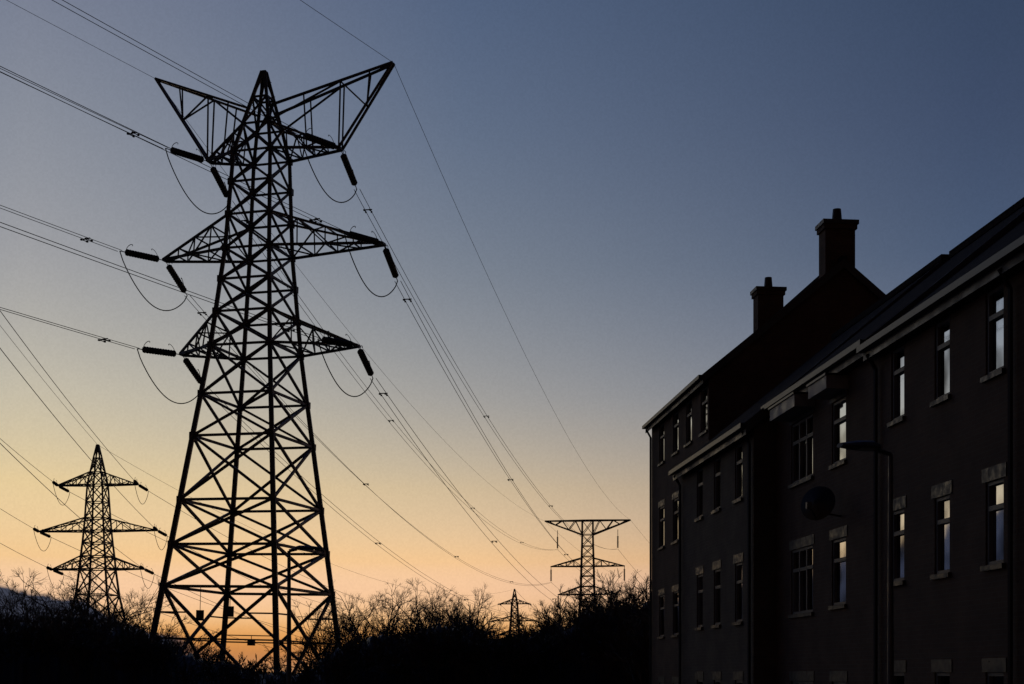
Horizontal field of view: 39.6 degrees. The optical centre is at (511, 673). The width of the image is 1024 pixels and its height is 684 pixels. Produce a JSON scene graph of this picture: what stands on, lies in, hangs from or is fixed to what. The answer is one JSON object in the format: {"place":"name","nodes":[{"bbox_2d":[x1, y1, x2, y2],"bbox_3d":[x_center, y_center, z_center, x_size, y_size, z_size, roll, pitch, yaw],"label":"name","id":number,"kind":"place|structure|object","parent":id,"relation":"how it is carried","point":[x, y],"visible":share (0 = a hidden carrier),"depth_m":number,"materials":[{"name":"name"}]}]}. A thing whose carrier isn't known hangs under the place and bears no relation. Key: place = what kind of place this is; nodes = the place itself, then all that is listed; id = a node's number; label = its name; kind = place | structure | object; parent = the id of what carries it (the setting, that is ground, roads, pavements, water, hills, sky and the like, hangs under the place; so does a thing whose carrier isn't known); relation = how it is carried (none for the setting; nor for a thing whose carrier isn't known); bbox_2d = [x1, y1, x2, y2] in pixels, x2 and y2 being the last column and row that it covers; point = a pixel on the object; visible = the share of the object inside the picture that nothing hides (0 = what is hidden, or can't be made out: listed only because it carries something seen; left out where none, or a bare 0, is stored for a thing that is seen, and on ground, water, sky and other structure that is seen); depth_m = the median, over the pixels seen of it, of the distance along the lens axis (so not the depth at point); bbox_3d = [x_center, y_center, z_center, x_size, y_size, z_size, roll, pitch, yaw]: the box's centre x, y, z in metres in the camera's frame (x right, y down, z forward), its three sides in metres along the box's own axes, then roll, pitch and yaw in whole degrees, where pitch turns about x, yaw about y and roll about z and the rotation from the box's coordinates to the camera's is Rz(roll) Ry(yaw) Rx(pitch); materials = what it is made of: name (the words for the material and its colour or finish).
{"place":"outdoors","nodes":[
{"label":"outdoors","id":0,"kind":"place"},
{"bbox_2d":[286,545,322,683],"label":"street lamp","id":1,"kind":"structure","parent":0,"point":[289,673],"depth_m":43.95,"materials":[{"name":"grey metal"}]},
{"bbox_2d":[0,602,649,683],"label":"thicket","id":2,"kind":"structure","parent":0,"point":[28,670],"depth_m":73.71,"materials":[{"name":"black plant"}]},
{"bbox_2d":[0,0,1023,672],"label":"sky","id":3,"kind":"structure","parent":0,"point":[622,176],"materials":[{"name":"blue"}]},
{"label":"ground","id":4,"kind":"structure","parent":0,"visible":0},
{"bbox_2d":[33,444,167,623],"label":"tension tower","id":5,"kind":"structure","parent":4,"relation":"on","point":[91,519],"depth_m":222.35,"materials":[{"name":"metal"}]},
{"bbox_2d":[119,61,398,673],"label":"tension tower","id":6,"kind":"structure","parent":4,"relation":"on","point":[231,142],"depth_m":104.02,"materials":[{"name":"metal"}]},
{"bbox_2d":[0,0,649,652],"bbox_3d":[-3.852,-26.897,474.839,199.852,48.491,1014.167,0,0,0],"label":"overhead conductors","id":7,"kind":"object","parent":6,"relation":"attached to","point":[286,328],"visible":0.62,"depth_m":119.93,"materials":[{"name":"grey"}]},
{"bbox_2d":[0,558,649,683],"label":"bare trees","id":8,"kind":"object","parent":4,"relation":"on","point":[636,624],"visible":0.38,"depth_m":88.15,"materials":[{"name":"brown plant"}]},
{"bbox_2d":[0,586,649,683],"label":"bushes","id":9,"kind":"object","parent":4,"relation":"on","point":[525,650],"visible":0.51,"depth_m":71.23,"materials":[{"name":"black plant"}]},
{"bbox_2d":[493,589,537,635],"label":"distant pylon tower","id":10,"kind":"structure","parent":4,"relation":"on","point":[511,602],"depth_m":601.08,"materials":[{"name":"metal"}]},
{"bbox_2d":[544,519,630,609],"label":"pylon suspension tower","id":11,"kind":"structure","parent":4,"relation":"on","point":[581,558],"depth_m":331.99,"materials":[{"name":"metal"}]},
{"bbox_2d":[642,197,1023,683],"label":"terrace houses","id":12,"kind":"structure","parent":4,"relation":"on","point":[768,531],"depth_m":26.62,"materials":[{"name":"brick"}]},
{"bbox_2d":[837,440,893,683],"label":"street lamp","id":13,"kind":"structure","parent":4,"relation":"on","point":[864,445],"depth_m":19.76,"materials":[{"name":"grey metal"}]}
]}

